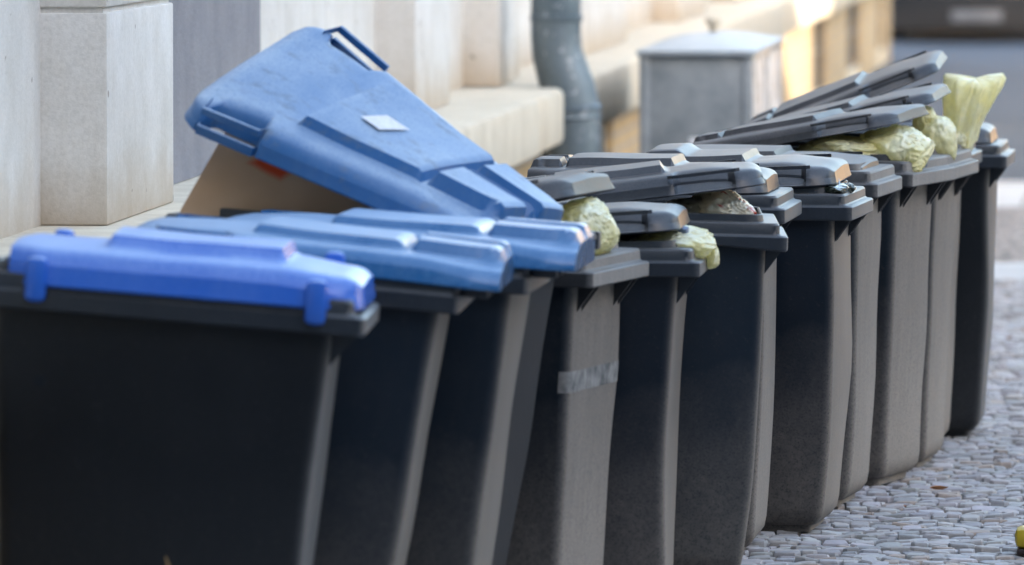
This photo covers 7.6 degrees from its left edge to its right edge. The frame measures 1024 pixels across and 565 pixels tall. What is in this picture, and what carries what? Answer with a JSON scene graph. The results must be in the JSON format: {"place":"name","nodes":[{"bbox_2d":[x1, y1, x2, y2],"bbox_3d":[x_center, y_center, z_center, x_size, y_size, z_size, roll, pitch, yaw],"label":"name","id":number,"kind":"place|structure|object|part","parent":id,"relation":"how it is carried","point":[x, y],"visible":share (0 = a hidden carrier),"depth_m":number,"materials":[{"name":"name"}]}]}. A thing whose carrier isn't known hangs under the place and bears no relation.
{"place":"outdoors","nodes":[
{"label":"outdoors","id":0,"kind":"place"},
{"bbox_2d":[878,32,1023,180],"bbox_3d":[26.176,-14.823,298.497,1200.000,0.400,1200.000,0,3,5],"label":"ground","id":1,"kind":"structure","parent":0,"point":[975,54],"depth_m":70.97,"materials":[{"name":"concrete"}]},
{"bbox_2d":[0,0,889,256],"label":"building","id":2,"kind":"structure","parent":1,"relation":"on","point":[99,138],"depth_m":27.63,"materials":[{"name":"white paint"}]},
{"bbox_2d":[541,123,604,155],"bbox_3d":[0.182,-0.355,35.668,0.185,0.770,4.180,0,3,5],"label":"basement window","id":3,"kind":"structure","parent":2,"relation":"in","point":[602,125],"depth_m":37.53,"materials":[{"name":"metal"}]},
{"bbox_2d":[815,18,820,88],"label":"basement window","id":4,"kind":"structure","parent":2,"relation":"in","point":[818,22],"depth_m":59.34,"materials":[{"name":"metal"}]},
{"bbox_2d":[848,1,855,68],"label":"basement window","id":5,"kind":"structure","parent":2,"relation":"in","point":[851,7],"depth_m":65.25,"materials":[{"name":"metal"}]},
{"bbox_2d":[878,0,880,48],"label":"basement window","id":6,"kind":"structure","parent":2,"relation":"in","point":[879,1],"depth_m":71.11,"materials":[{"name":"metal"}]},
{"bbox_2d":[749,376,1019,562],"bbox_3d":[1.696,1.423,12.300,7.150,0.291,44.600,0,3,5],"label":"pavement bed","id":7,"kind":"object","parent":1,"relation":"on","point":[918,501],"depth_m":22.88,"materials":[{"name":"grey stone"}]},
{"bbox_2d":[741,279,1023,564],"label":"pavement setts","id":8,"kind":"structure","parent":7,"relation":"on","point":[987,453],"depth_m":22.86,"materials":[{"name":"stone"}]},
{"bbox_2d":[0,227,379,564],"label":"wheelie bin","id":9,"kind":"object","parent":8,"relation":"on","point":[166,397],"visible":1,"depth_m":16.70,"materials":[{"name":"plastic"}]},
{"bbox_2d":[136,214,513,564],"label":"wheelie bin","id":10,"kind":"object","parent":8,"relation":"on","point":[427,284],"visible":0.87,"depth_m":17.36,"materials":[{"name":"plastic"}]},
{"bbox_2d":[165,26,600,564],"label":"wheelie bin","id":11,"kind":"object","parent":8,"relation":"on","point":[321,107],"visible":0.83,"depth_m":18.71,"materials":[{"name":"blue plastic"}]},
{"bbox_2d":[180,132,373,215],"bbox_3d":[-0.540,-0.152,18.799,0.555,0.476,0.039,0,3,-5],"label":"cardboard sheet","id":12,"kind":"object","parent":11,"relation":"in","point":[230,178],"visible":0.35,"depth_m":18.79,"materials":[{"name":"brown cardboard"}]},
{"bbox_2d":[227,208,594,564],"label":"wheelie bin","id":13,"kind":"object","parent":8,"relation":"on","point":[458,503],"visible":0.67,"depth_m":18.00,"materials":[{"name":"plastic"}]},
{"bbox_2d":[506,171,648,564],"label":"wheelie bin","id":14,"kind":"object","parent":8,"relation":"on","point":[560,517],"visible":0.33,"depth_m":19.30,"materials":[{"name":"plastic"}]},
{"bbox_2d":[562,196,619,253],"bbox_3d":[0.134,-0.131,19.420,0.278,0.167,0.373,0,3,5],"label":"rubbish sack","id":15,"kind":"object","parent":14,"relation":"in","point":[592,212],"visible":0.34,"depth_m":19.31,"materials":[{"name":"yellow plastic"}]},
{"bbox_2d":[557,196,707,564],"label":"wheelie bin","id":16,"kind":"object","parent":8,"relation":"on","point":[640,505],"visible":0.33,"depth_m":19.84,"materials":[{"name":"plastic"}]},
{"bbox_2d":[629,225,719,268],"bbox_3d":[0.416,-0.092,20.030,0.245,0.132,0.414,0,3,5],"label":"rubbish sack","id":17,"kind":"object","parent":16,"relation":"in","point":[701,242],"visible":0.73,"depth_m":19.91,"materials":[{"name":"yellow plastic"}]},
{"bbox_2d":[526,159,787,564],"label":"wheelie bin","id":18,"kind":"object","parent":8,"relation":"on","point":[720,375],"visible":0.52,"depth_m":20.45,"materials":[{"name":"plastic"}]},
{"bbox_2d":[666,190,756,213],"bbox_3d":[0.525,-0.184,20.646,0.261,0.134,0.407,0,3,5],"label":"rubbish sack","id":19,"kind":"object","parent":18,"relation":"in","point":[727,202],"visible":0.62,"depth_m":20.53,"materials":[{"name":"beige plastic"}]},
{"bbox_2d":[527,152,801,549],"bbox_3d":[0.409,0.192,21.472,0.749,1.100,0.566,0,3,7],"label":"wheelie bin","id":20,"kind":"object","parent":8,"relation":"on","point":[783,205],"visible":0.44,"depth_m":21.31,"materials":[{"name":"plastic"}]},
{"bbox_2d":[648,143,872,531],"bbox_3d":[0.634,0.153,22.183,0.749,1.098,0.566,1,3,9],"label":"wheelie bin","id":21,"kind":"object","parent":8,"relation":"on","point":[813,353],"visible":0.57,"depth_m":21.93,"materials":[{"name":"plastic"}]},
{"bbox_2d":[825,180,855,193],"bbox_3d":[0.916,-0.268,21.973,0.119,0.078,0.257,0,3,5],"label":"rubbish sack","id":22,"kind":"object","parent":21,"relation":"in","point":[839,187],"visible":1,"depth_m":21.90,"materials":[{"name":"plastic"}]},
{"bbox_2d":[646,144,901,506],"bbox_3d":[0.753,0.125,22.990,0.749,1.062,0.566,1,3,10],"label":"wheelie bin","id":23,"kind":"object","parent":8,"relation":"on","point":[881,183],"visible":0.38,"depth_m":22.87,"materials":[{"name":"plastic"}]},
{"bbox_2d":[692,102,954,485],"bbox_3d":[0.935,0.030,23.770,0.749,1.161,0.566,1,3,17],"label":"wheelie bin","id":24,"kind":"object","parent":8,"relation":"on","point":[902,302],"visible":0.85,"depth_m":23.57,"materials":[{"name":"plastic"}]},
{"bbox_2d":[795,124,935,171],"bbox_3d":[1.078,-0.404,23.622,0.433,0.161,0.423,0,3,5],"label":"rubbish sack","id":25,"kind":"object","parent":24,"relation":"in","point":[912,145],"visible":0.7,"depth_m":23.47,"materials":[{"name":"yellow plastic"}]},
{"bbox_2d":[747,50,981,434],"bbox_3d":[1.122,-0.104,25.022,0.749,1.286,0.566,1,3,9],"label":"wheelie bin","id":26,"kind":"object","parent":8,"relation":"on","point":[898,74],"visible":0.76,"depth_m":24.90,"materials":[{"name":"plastic"}]},
{"bbox_2d":[942,73,1005,151],"bbox_3d":[1.481,-0.538,24.863,0.217,0.271,0.247,0,3,5],"label":"rubbish sack","id":27,"kind":"object","parent":26,"relation":"in","point":[968,101],"visible":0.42,"depth_m":24.77,"materials":[{"name":"yellow plastic"}]},
{"bbox_2d":[770,82,978,467],"bbox_3d":[1.063,-0.025,24.390,0.749,1.200,0.566,1,3,11],"label":"wheelie bin","id":28,"kind":"object","parent":8,"relation":"on","point":[964,163],"visible":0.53,"depth_m":24.26,"materials":[{"name":"plastic"}]},
{"bbox_2d":[912,105,957,159],"bbox_3d":[1.324,-0.457,24.213,0.146,0.195,0.263,0,3,5],"label":"rubbish sack","id":29,"kind":"object","parent":28,"relation":"in","point":[940,131],"visible":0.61,"depth_m":24.11,"materials":[{"name":"yellow plastic"}]},
{"bbox_2d":[856,120,1014,436],"bbox_3d":[1.281,-0.033,25.664,0.749,1.070,0.566,0,3,7],"label":"wheelie bin","id":30,"kind":"object","parent":8,"relation":"on","point":[974,297],"visible":0.13,"depth_m":25.41,"materials":[{"name":"plastic"}]},
{"bbox_2d":[930,485,947,489],"bbox_3d":[1.291,0.621,23.392,0.060,0.012,0.029,-1,3,-18],"label":"fallen leaf","id":31,"kind":"object","parent":8,"relation":"on","point":[937,487],"visible":1,"depth_m":23.39,"materials":[{"name":"brown plant"}]},
{"bbox_2d":[890,0,1023,39],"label":"parked car","id":32,"kind":"object","parent":1,"relation":"on","point":[956,16],"visible":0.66,"depth_m":78.93,"materials":[{"name":"black paint"}]},
{"bbox_2d":[997,181,1023,206],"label":"kerb","id":33,"kind":"structure","parent":1,"relation":"on","point":[1010,193],"depth_m":42.99,"materials":[{"name":"stone"}]},
{"bbox_2d":[994,262,1023,280],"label":"slab strip","id":34,"kind":"object","parent":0,"point":[1008,270],"depth_m":35.41,"materials":[{"name":"stone"}]},
{"bbox_2d":[636,18,784,152],"bbox_3d":[0.919,-0.630,35.326,0.524,1.158,2.540,0,3,5],"label":"cable cabinet","id":35,"kind":"object","parent":34,"relation":"on","point":[693,86],"visible":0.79,"depth_m":34.09,"materials":[{"name":"grey metal"}]},
{"bbox_3d":[1.109,-0.541,34.711,0.010,0.930,1.180,0,3,5],"label":"door","id":36,"kind":"part","parent":35,"relation":"part of","materials":[{"name":"paint"}]},
{"bbox_3d":[1.213,-0.609,35.905,0.010,0.930,1.180,0,3,5],"label":"door","id":37,"kind":"part","parent":35,"relation":"part of","materials":[{"name":"paint"}]},
{"bbox_2d":[995,207,1023,262],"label":"side pavement","id":38,"kind":"structure","parent":0,"point":[1009,240],"depth_m":38.58,"materials":[{"name":"grey concrete"}]},
{"bbox_2d":[1015,525,1023,554],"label":"marker block","id":39,"kind":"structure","parent":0,"point":[1019,537],"depth_m":21.28,"materials":[{"name":"yellow plastic"}]}
]}

